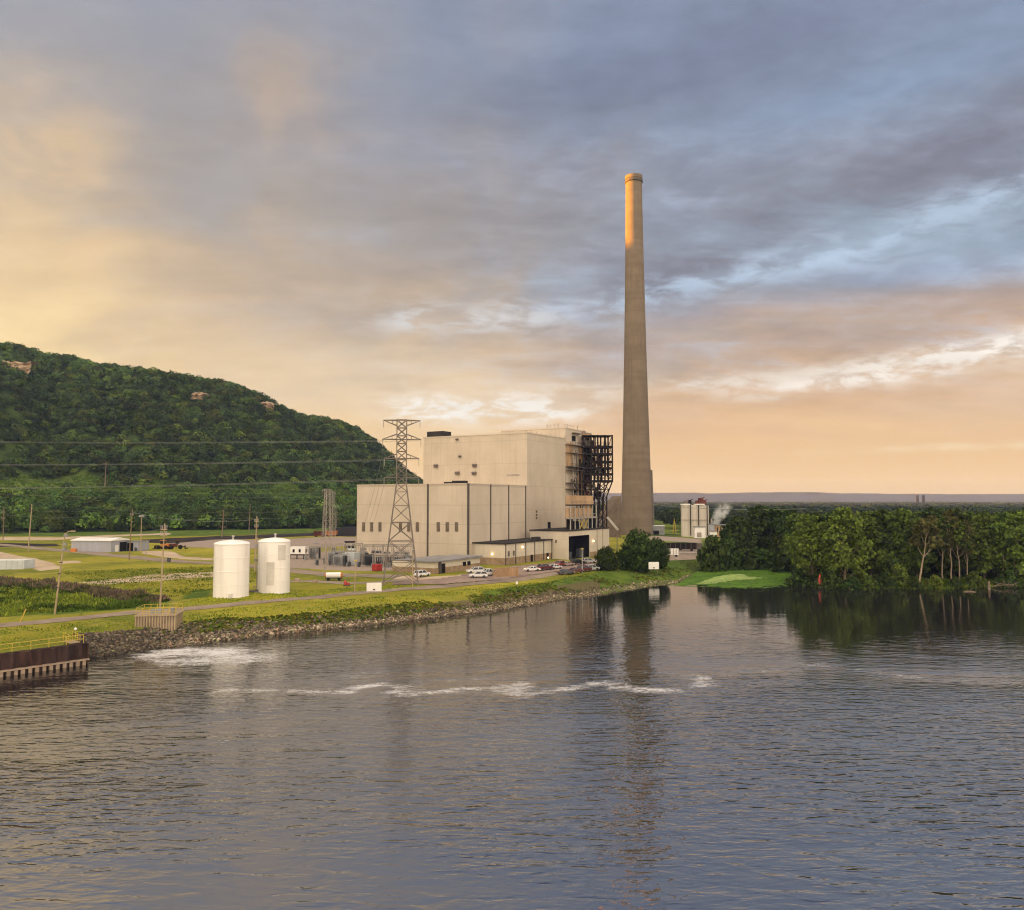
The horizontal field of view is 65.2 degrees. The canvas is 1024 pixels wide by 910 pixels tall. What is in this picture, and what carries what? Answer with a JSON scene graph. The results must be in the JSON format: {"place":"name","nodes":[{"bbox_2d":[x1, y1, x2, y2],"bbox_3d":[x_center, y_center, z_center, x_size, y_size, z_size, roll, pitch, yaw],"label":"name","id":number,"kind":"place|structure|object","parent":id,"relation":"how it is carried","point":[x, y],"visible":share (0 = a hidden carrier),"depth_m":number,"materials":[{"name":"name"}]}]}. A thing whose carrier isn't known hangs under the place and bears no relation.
{"place":"outdoors","nodes":[
{"label":"outdoors","id":0,"kind":"place"},
{"bbox_2d":[0,349,385,533],"bbox_3d":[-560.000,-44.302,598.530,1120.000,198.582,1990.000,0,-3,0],"label":"hill","id":1,"kind":"structure","parent":0,"point":[6,453],"depth_m":698.07,"materials":[{"name":"green plant"}]},
{"bbox_2d":[1,360,38,377],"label":"rock cliff","id":2,"kind":"structure","parent":1,"relation":"on","point":[26,367],"depth_m":774.45,"materials":[{"name":"stone"}]},
{"bbox_2d":[31,507,49,529],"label":"broadleaf tree","id":3,"kind":"object","parent":1,"relation":"on","point":[40,514],"visible":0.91,"depth_m":507.21,"materials":[{"name":"green plant"}]},
{"bbox_2d":[0,470,356,504],"bbox_3d":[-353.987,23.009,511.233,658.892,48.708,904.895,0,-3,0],"label":"hillside scrub","id":4,"kind":"object","parent":1,"relation":"on","point":[159,490],"visible":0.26,"depth_m":645.66,"materials":[{"name":"green plant"}]},
{"bbox_2d":[0,341,422,531],"bbox_3d":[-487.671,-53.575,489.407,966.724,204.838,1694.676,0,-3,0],"label":"hillside forest","id":5,"kind":"object","parent":1,"relation":"on","point":[284,422],"visible":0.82,"depth_m":728.03,"materials":[{"name":"green plant"}]},
{"bbox_2d":[0,544,402,577],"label":"yard road","id":6,"kind":"structure","parent":0,"point":[300,571],"depth_m":268.57,"materials":[{"name":"grey asphalt"}]},
{"bbox_2d":[0,557,694,626],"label":"riverside road","id":7,"kind":"structure","parent":0,"point":[63,619],"depth_m":160.88,"materials":[{"name":"grey asphalt"}]},
{"bbox_2d":[290,578,409,583],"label":"service track","id":8,"kind":"structure","parent":0,"point":[339,582],"depth_m":197.12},
{"bbox_2d":[0,519,1020,657],"bbox_3d":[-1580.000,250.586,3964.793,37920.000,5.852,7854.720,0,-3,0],"label":"ground","id":9,"kind":"structure","parent":0,"point":[199,544],"depth_m":216.77,"materials":[{"name":"green plant"}]},
{"bbox_2d":[0,510,15,532],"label":"broadleaf tree","id":10,"kind":"object","parent":9,"relation":"on","point":[9,519],"visible":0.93,"depth_m":491.12,"materials":[{"name":"green plant"}]},
{"bbox_2d":[0,559,34,569],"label":"shed","id":11,"kind":"object","parent":9,"relation":"on","point":[16,563],"visible":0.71,"depth_m":232.26,"materials":[{"name":"white metal"}]},
{"bbox_2d":[0,640,89,676],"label":"sheet pile wall","id":12,"kind":"structure","parent":9,"relation":"on","point":[40,659],"depth_m":106.31,"materials":[{"name":"brown metal"}]},
{"bbox_2d":[54,530,75,614],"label":"leaning pole","id":13,"kind":"object","parent":9,"relation":"on","point":[63,549],"visible":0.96,"depth_m":143.44,"materials":[{"name":"brown wood"}]},
{"bbox_2d":[61,507,80,531],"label":"broadleaf tree","id":14,"kind":"object","parent":9,"relation":"on","point":[68,511],"visible":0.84,"depth_m":511.81,"materials":[{"name":"green plant"}]},
{"bbox_2d":[0,582,168,616],"bbox_3d":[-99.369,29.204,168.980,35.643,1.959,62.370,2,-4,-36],"label":"sedge bed","id":15,"kind":"object","parent":9,"relation":"on","point":[15,606],"visible":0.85,"depth_m":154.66,"materials":[{"name":"green plant"}]},
{"bbox_2d":[0,575,170,602],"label":"reed bed","id":16,"kind":"object","parent":9,"relation":"on","point":[108,592],"visible":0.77,"depth_m":175.48,"materials":[{"name":"green plant"}]},
{"bbox_2d":[70,537,129,551],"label":"metal shed","id":17,"kind":"structure","parent":9,"relation":"on","point":[103,544],"depth_m":313.27,"materials":[{"name":"white paint"}]},
{"bbox_2d":[114,514,132,531],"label":"broadleaf tree","id":18,"kind":"object","parent":9,"relation":"on","point":[124,527],"visible":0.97,"depth_m":523.90,"materials":[{"name":"green plant"}]},
{"bbox_2d":[127,540,149,550],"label":"metal shed","id":19,"kind":"structure","parent":9,"relation":"on","point":[135,545],"depth_m":320.97,"materials":[{"name":"white metal"}]},
{"bbox_2d":[134,603,183,630],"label":"intake box","id":20,"kind":"object","parent":9,"relation":"on","point":[172,620],"visible":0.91,"depth_m":127.74,"materials":[{"name":"yellow paint"}]},
{"bbox_2d":[61,566,257,596],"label":"meadow grass","id":21,"kind":"structure","parent":9,"relation":"on","point":[182,592],"depth_m":206.72,"materials":[{"name":"green plant"}]},
{"bbox_2d":[159,523,167,608],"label":"utility pole","id":22,"kind":"object","parent":9,"relation":"on","point":[165,533],"visible":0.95,"depth_m":146.92,"materials":[{"name":"brown wood"}]},
{"bbox_2d":[213,535,249,597],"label":"storage tank","id":23,"kind":"object","parent":9,"relation":"on","point":[231,568],"visible":0.94,"depth_m":165.30,"materials":[{"name":"metal"}]},
{"bbox_2d":[234,507,250,528],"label":"broadleaf tree","id":24,"kind":"object","parent":9,"relation":"on","point":[243,511],"visible":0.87,"depth_m":562.37,"materials":[{"name":"green plant"}]},
{"bbox_2d":[257,506,276,528],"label":"broadleaf tree","id":25,"kind":"object","parent":9,"relation":"on","point":[269,510],"visible":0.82,"depth_m":568.55,"materials":[{"name":"green plant"}]},
{"bbox_2d":[254,533,290,593],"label":"storage tank","id":26,"kind":"object","parent":9,"relation":"on","point":[273,567],"visible":0.98,"depth_m":173.24,"materials":[{"name":"metal"}]},
{"bbox_2d":[176,584,415,606],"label":"lawn grass","id":27,"kind":"structure","parent":9,"relation":"on","point":[334,591],"depth_m":167.84,"materials":[{"name":"green plant"}]},
{"bbox_2d":[290,546,308,558],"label":"site trailer","id":28,"kind":"object","parent":9,"relation":"on","point":[297,550],"visible":0.57,"depth_m":276.58,"materials":[{"name":"white paint"}]},
{"bbox_2d":[321,489,331,539],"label":"lattice mast","id":29,"kind":"object","parent":9,"relation":"on","point":[324,510],"visible":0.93,"depth_m":411.22,"materials":[{"name":"metal"}]},
{"bbox_2d":[309,526,356,535],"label":"coal heap","id":30,"kind":"object","parent":9,"relation":"on","point":[348,531],"visible":0.23,"depth_m":470.13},
{"bbox_2d":[333,548,346,566],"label":"transformer","id":31,"kind":"object","parent":9,"relation":"on","point":[340,559],"visible":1,"depth_m":246.35,"materials":[{"name":"metal"}]},
{"bbox_2d":[342,546,360,565],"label":"transformer","id":32,"kind":"object","parent":9,"relation":"on","point":[354,556],"visible":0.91,"depth_m":250.38,"materials":[{"name":"metal"}]},
{"bbox_2d":[364,548,385,566],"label":"transformer","id":33,"kind":"object","parent":9,"relation":"on","point":[367,560],"visible":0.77,"depth_m":243.27,"materials":[{"name":"metal"}]},
{"bbox_2d":[73,574,691,657],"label":"riprap","id":34,"kind":"object","parent":9,"relation":"on","point":[115,644],"visible":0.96,"depth_m":133.99,"materials":[{"name":"stone"}]},
{"bbox_2d":[362,544,413,561],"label":"steel gantry","id":35,"kind":"object","parent":9,"relation":"on","point":[382,546],"visible":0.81,"depth_m":248.76,"materials":[{"name":"grey metal"}]},
{"bbox_2d":[374,553,403,567],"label":"steel gantry","id":36,"kind":"object","parent":9,"relation":"on","point":[383,556],"visible":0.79,"depth_m":237.56,"materials":[{"name":"grey metal"}]},
{"bbox_2d":[382,419,420,585],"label":"lattice tower","id":37,"kind":"structure","parent":9,"relation":"on","point":[401,478],"depth_m":193.66,"materials":[{"name":"metal"}]},
{"bbox_2d":[162,559,699,633],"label":"bank scrub","id":38,"kind":"object","parent":9,"relation":"on","point":[305,616],"visible":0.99,"depth_m":152.15,"materials":[{"name":"green plant"}]},
{"bbox_2d":[392,554,482,573],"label":"brick annex","id":39,"kind":"object","parent":9,"relation":"on","point":[437,564],"visible":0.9,"depth_m":226.17,"materials":[{"name":"beige brick"}]},
{"bbox_2d":[356,481,526,556],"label":"turbine hall","id":40,"kind":"structure","parent":9,"relation":"on","point":[453,517],"depth_m":264.29,"materials":[{"name":"metal"}]},
{"bbox_2d":[391,559,596,584],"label":"parking yard","id":41,"kind":"structure","parent":9,"relation":"on","point":[465,578],"depth_m":207.82,"materials":[{"name":"grey asphalt"}]},
{"bbox_2d":[423,431,565,537],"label":"boiler house","id":42,"kind":"structure","parent":9,"relation":"on","point":[534,463],"depth_m":299.21,"materials":[{"name":"metal"}]},
{"bbox_2d":[495,567,518,576],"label":"board fence","id":43,"kind":"object","parent":9,"relation":"on","point":[507,571],"visible":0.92,"depth_m":210.99,"materials":[{"name":"brown wood"}]},
{"bbox_2d":[472,537,552,565],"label":"panel annex","id":44,"kind":"object","parent":9,"relation":"on","point":[510,551],"visible":0.72,"depth_m":255.04,"materials":[{"name":"beige metal"}]},
{"bbox_2d":[501,424,587,526],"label":"boiler penthouse","id":45,"kind":"object","parent":9,"relation":"on","point":[574,480],"visible":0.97,"depth_m":319.42,"materials":[{"name":"metal"}]},
{"bbox_2d":[529,527,609,559],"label":"annex building","id":46,"kind":"structure","parent":9,"relation":"on","point":[567,544],"depth_m":285.19,"materials":[{"name":"metal"}]},
{"bbox_2d":[569,535,588,558],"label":"door","id":47,"kind":"structure","parent":46,"relation":"in","point":[581,541],"depth_m":289.86,"materials":[{"name":"black metal"}]},
{"bbox_2d":[565,495,596,529],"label":"precipitator duct","id":48,"kind":"object","parent":46,"relation":"on","point":[587,517],"visible":0.85,"depth_m":289.13,"materials":[{"name":"metal"}]},
{"bbox_2d":[581,435,612,526],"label":"steel frame tower","id":49,"kind":"structure","parent":9,"relation":"on","point":[593,458],"depth_m":324.93,"materials":[{"name":"black metal"}]},
{"bbox_2d":[592,546,619,570],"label":"round tree","id":50,"kind":"object","parent":9,"relation":"on","point":[608,561],"visible":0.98,"depth_m":229.30,"materials":[{"name":"green plant"}]},
{"bbox_2d":[599,496,620,536],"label":"flue duct","id":51,"kind":"object","parent":9,"relation":"on","point":[614,509],"visible":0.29,"depth_m":439.68,"materials":[{"name":"metal"}]},
{"bbox_2d":[614,527,659,572],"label":"round tree","id":52,"kind":"object","parent":9,"relation":"on","point":[638,552],"visible":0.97,"depth_m":232.83,"materials":[{"name":"green plant"}]},
{"bbox_2d":[621,173,653,534],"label":"chimney","id":53,"kind":"object","parent":9,"relation":"on","point":[637,506],"visible":0.98,"depth_m":475.80,"materials":[{"name":"concrete"}]},
{"bbox_2d":[652,537,670,568],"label":"round tree","id":54,"kind":"object","parent":9,"relation":"on","point":[664,551],"visible":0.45,"depth_m":244.65,"materials":[{"name":"green plant"}]},
{"bbox_2d":[664,543,696,550],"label":"rail wagon","id":55,"kind":"object","parent":9,"relation":"on","point":[691,546],"visible":0.59,"depth_m":326.98,"materials":[{"name":"metal"}]},
{"bbox_2d":[680,497,708,536],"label":"silo block","id":56,"kind":"structure","parent":9,"relation":"on","point":[692,515],"depth_m":465.56,"materials":[{"name":"concrete"}]},
{"bbox_2d":[693,526,705,537],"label":"white shed","id":57,"kind":"structure","parent":9,"relation":"on","point":[699,531],"depth_m":441.67,"materials":[{"name":"paint"}]},
{"bbox_2d":[696,535,726,571],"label":"shrub","id":58,"kind":"object","parent":9,"relation":"on","point":[708,560],"visible":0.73,"depth_m":255.57,"materials":[{"name":"green plant"}]},
{"bbox_2d":[719,521,732,549],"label":"dark tree","id":59,"kind":"object","parent":9,"relation":"on","point":[723,533],"visible":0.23,"depth_m":299.19,"materials":[{"name":"green plant"}]},
{"bbox_2d":[720,536,741,570],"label":"shrub","id":60,"kind":"object","parent":9,"relation":"on","point":[730,559],"visible":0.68,"depth_m":260.95,"materials":[{"name":"green plant"}]},
{"bbox_2d":[721,514,759,555],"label":"dark tree","id":61,"kind":"object","parent":9,"relation":"on","point":[739,522],"visible":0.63,"depth_m":282.18,"materials":[{"name":"green plant"}]},
{"bbox_2d":[734,547,758,569],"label":"shrub","id":62,"kind":"object","parent":9,"relation":"on","point":[743,561],"visible":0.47,"depth_m":261.92,"materials":[{"name":"green plant"}]},
{"bbox_2d":[741,546,769,569],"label":"shrub","id":63,"kind":"object","parent":9,"relation":"on","point":[759,554],"visible":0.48,"depth_m":263.01,"materials":[{"name":"green plant"}]},
{"bbox_2d":[737,504,776,549],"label":"dark tree","id":64,"kind":"object","parent":9,"relation":"on","point":[754,514],"visible":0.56,"depth_m":284.77,"materials":[{"name":"green plant"}]},
{"bbox_2d":[757,507,785,551],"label":"dark tree","id":65,"kind":"object","parent":9,"relation":"on","point":[775,517],"visible":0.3,"depth_m":288.34,"materials":[{"name":"green plant"}]},
{"bbox_2d":[765,548,792,571],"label":"shrub","id":66,"kind":"object","parent":9,"relation":"on","point":[778,558],"visible":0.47,"depth_m":254.15,"materials":[{"name":"green plant"}]},
{"bbox_2d":[769,508,798,550],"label":"dark tree","id":67,"kind":"object","parent":9,"relation":"on","point":[781,530],"visible":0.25,"depth_m":278.30,"materials":[{"name":"green plant"}]},
{"bbox_2d":[780,513,799,559],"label":"broadleaf tree","id":68,"kind":"object","parent":9,"relation":"on","point":[790,522],"visible":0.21,"depth_m":255.16,"materials":[{"name":"green plant"}]},
{"bbox_2d":[783,566,816,586],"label":"shrub","id":69,"kind":"object","parent":9,"relation":"on","point":[800,578],"visible":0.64,"depth_m":212.88,"materials":[{"name":"green plant"}]},
{"bbox_2d":[593,501,1023,520],"bbox_3d":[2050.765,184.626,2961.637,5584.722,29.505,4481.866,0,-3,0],"label":"tree belt","id":70,"kind":"object","parent":9,"relation":"on","point":[658,509],"visible":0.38,"depth_m":1885.66,"materials":[{"name":"green plant"}]},
{"bbox_2d":[784,514,833,577],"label":"light tree","id":71,"kind":"object","parent":9,"relation":"on","point":[809,556],"visible":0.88,"depth_m":213.85,"materials":[{"name":"green plant"}]},
{"bbox_2d":[790,511,827,571],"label":"broadleaf tree","id":72,"kind":"object","parent":9,"relation":"on","point":[821,517],"visible":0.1,"depth_m":226.88,"materials":[{"name":"green plant"}]},
{"bbox_2d":[814,566,845,588],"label":"shrub","id":73,"kind":"object","parent":9,"relation":"on","point":[830,580],"visible":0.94,"depth_m":206.82,"materials":[{"name":"green plant"}]},
{"bbox_2d":[659,505,1021,550],"bbox_3d":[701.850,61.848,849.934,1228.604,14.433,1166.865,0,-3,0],"label":"river wood","id":74,"kind":"object","parent":9,"relation":"on","point":[668,515],"visible":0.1,"depth_m":767.59,"materials":[{"name":"green plant"}]},
{"bbox_2d":[818,506,875,578],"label":"light tree","id":75,"kind":"object","parent":9,"relation":"on","point":[845,555],"visible":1,"depth_m":208.91,"materials":[{"name":"green plant"}]},
{"bbox_2d":[838,576,860,589],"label":"shrub","id":76,"kind":"object","parent":9,"relation":"on","point":[851,583],"visible":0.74,"depth_m":204.04,"materials":[{"name":"green plant"}]},
{"bbox_2d":[859,575,877,588],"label":"shrub","id":77,"kind":"object","parent":9,"relation":"on","point":[867,581],"visible":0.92,"depth_m":205.15,"materials":[{"name":"green plant"}]},
{"bbox_2d":[849,515,890,577],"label":"broadleaf tree","id":78,"kind":"object","parent":9,"relation":"on","point":[873,534],"visible":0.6,"depth_m":213.14,"materials":[{"name":"green plant"}]},
{"bbox_2d":[865,509,897,577],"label":"broadleaf tree","id":79,"kind":"object","parent":9,"relation":"on","point":[879,515],"visible":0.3,"depth_m":218.48,"materials":[{"name":"green plant"}]},
{"bbox_2d":[875,571,897,588],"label":"shrub","id":80,"kind":"object","parent":9,"relation":"on","point":[885,578],"visible":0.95,"depth_m":206.31,"materials":[{"name":"green plant"}]},
{"bbox_2d":[876,514,919,575],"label":"broadleaf tree","id":81,"kind":"object","parent":9,"relation":"on","point":[897,537],"visible":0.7,"depth_m":213.89,"materials":[{"name":"green plant"}]},
{"bbox_2d":[890,563,908,586],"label":"shrub","id":82,"kind":"object","parent":9,"relation":"on","point":[901,574],"visible":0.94,"depth_m":208.42,"materials":[{"name":"green plant"}]},
{"bbox_2d":[893,507,930,577],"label":"broadleaf tree","id":83,"kind":"object","parent":9,"relation":"on","point":[906,516],"visible":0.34,"depth_m":216.57,"materials":[{"name":"green plant"}]},
{"bbox_2d":[809,575,1022,589],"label":"bank grass","id":84,"kind":"structure","parent":9,"relation":"on","point":[926,581],"depth_m":209.24,"materials":[{"name":"green plant"}]},
{"bbox_2d":[904,517,937,576],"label":"broadleaf tree","id":85,"kind":"object","parent":9,"relation":"on","point":[926,568],"visible":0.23,"depth_m":217.22,"materials":[{"name":"green plant"}]},
{"bbox_2d":[907,515,944,580],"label":"leaning tree","id":86,"kind":"object","parent":9,"relation":"on","point":[935,539],"visible":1,"depth_m":207.63,"materials":[{"name":"green plant"}]},
{"bbox_2d":[913,507,955,576],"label":"broadleaf tree","id":87,"kind":"object","parent":9,"relation":"on","point":[927,512],"visible":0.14,"depth_m":226.91,"materials":[{"name":"green plant"}]},
{"bbox_2d":[928,574,943,588],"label":"shrub","id":88,"kind":"object","parent":9,"relation":"on","point":[937,581],"visible":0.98,"depth_m":206.39,"materials":[{"name":"green plant"}]},
{"bbox_2d":[926,514,959,578],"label":"pale trunk tree","id":89,"kind":"object","parent":9,"relation":"on","point":[942,527],"visible":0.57,"depth_m":213.64,"materials":[{"name":"green plant"}]},
{"bbox_2d":[939,508,959,578],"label":"tree","id":90,"kind":"object","parent":9,"relation":"on","point":[948,544],"visible":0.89,"depth_m":212.78,"materials":[{"name":"green plant"}]},
{"bbox_2d":[932,508,981,578],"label":"broadleaf tree","id":91,"kind":"object","parent":9,"relation":"on","point":[946,558],"visible":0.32,"depth_m":219.35,"materials":[{"name":"green plant"}]},
{"bbox_2d":[941,519,972,578],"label":"pale trunk tree","id":92,"kind":"object","parent":9,"relation":"on","point":[961,527],"visible":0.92,"depth_m":212.17,"materials":[{"name":"green plant"}]},
{"bbox_2d":[958,519,974,574],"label":"bare tree","id":93,"kind":"object","parent":9,"relation":"on","point":[968,528],"visible":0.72,"depth_m":212.71,"materials":[{"name":"green plant"}]},
{"bbox_2d":[948,513,988,578],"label":"broadleaf tree","id":94,"kind":"object","parent":9,"relation":"on","point":[963,572],"visible":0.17,"depth_m":221.34,"materials":[{"name":"green plant"}]},
{"bbox_2d":[963,571,984,587],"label":"shrub","id":95,"kind":"object","parent":9,"relation":"on","point":[972,576],"visible":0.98,"depth_m":207.68,"materials":[{"name":"green plant"}]},
{"bbox_2d":[964,513,1004,579],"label":"broadleaf tree","id":96,"kind":"object","parent":9,"relation":"on","point":[986,552],"visible":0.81,"depth_m":214.79,"materials":[{"name":"green plant"}]},
{"bbox_2d":[986,511,1016,576],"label":"pale trunk tree","id":97,"kind":"object","parent":9,"relation":"on","point":[1003,516],"visible":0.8,"depth_m":213.06,"materials":[{"name":"green plant"}]},
{"bbox_2d":[988,511,1023,583],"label":"light tree","id":98,"kind":"object","parent":9,"relation":"on","point":[1016,545],"visible":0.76,"depth_m":211.91,"materials":[{"name":"green plant"}]},
{"bbox_2d":[994,569,1023,587],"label":"shrub","id":99,"kind":"object","parent":9,"relation":"on","point":[1010,576],"visible":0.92,"depth_m":208.34,"materials":[{"name":"green plant"}]},
{"bbox_2d":[0,571,1023,909],"bbox_3d":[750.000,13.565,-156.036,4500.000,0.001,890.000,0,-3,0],"label":"water","id":100,"kind":"structure","parent":0,"point":[706,747],"depth_m":68.95,"materials":[{"name":"grey liquid"}]},
{"bbox_2d":[670,569,794,586],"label":"duckweed","id":101,"kind":"object","parent":100,"relation":"on","point":[753,582],"visible":0.66,"depth_m":232.44,"materials":[{"name":"green plant"}]},
{"bbox_2d":[700,574,757,583],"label":"algae scum","id":102,"kind":"object","parent":101,"relation":"on","point":[730,576],"visible":1,"depth_m":232.18,"materials":[{"name":"green plant"}]},
{"bbox_2d":[0,0,1023,493],"label":"sky","id":103,"kind":"structure","parent":0,"point":[364,214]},
{"bbox_2d":[592,492,1023,501],"bbox_3d":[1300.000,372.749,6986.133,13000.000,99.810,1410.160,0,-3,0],"label":"hills","id":104,"kind":"structure","parent":0,"point":[776,497],"depth_m":6851.01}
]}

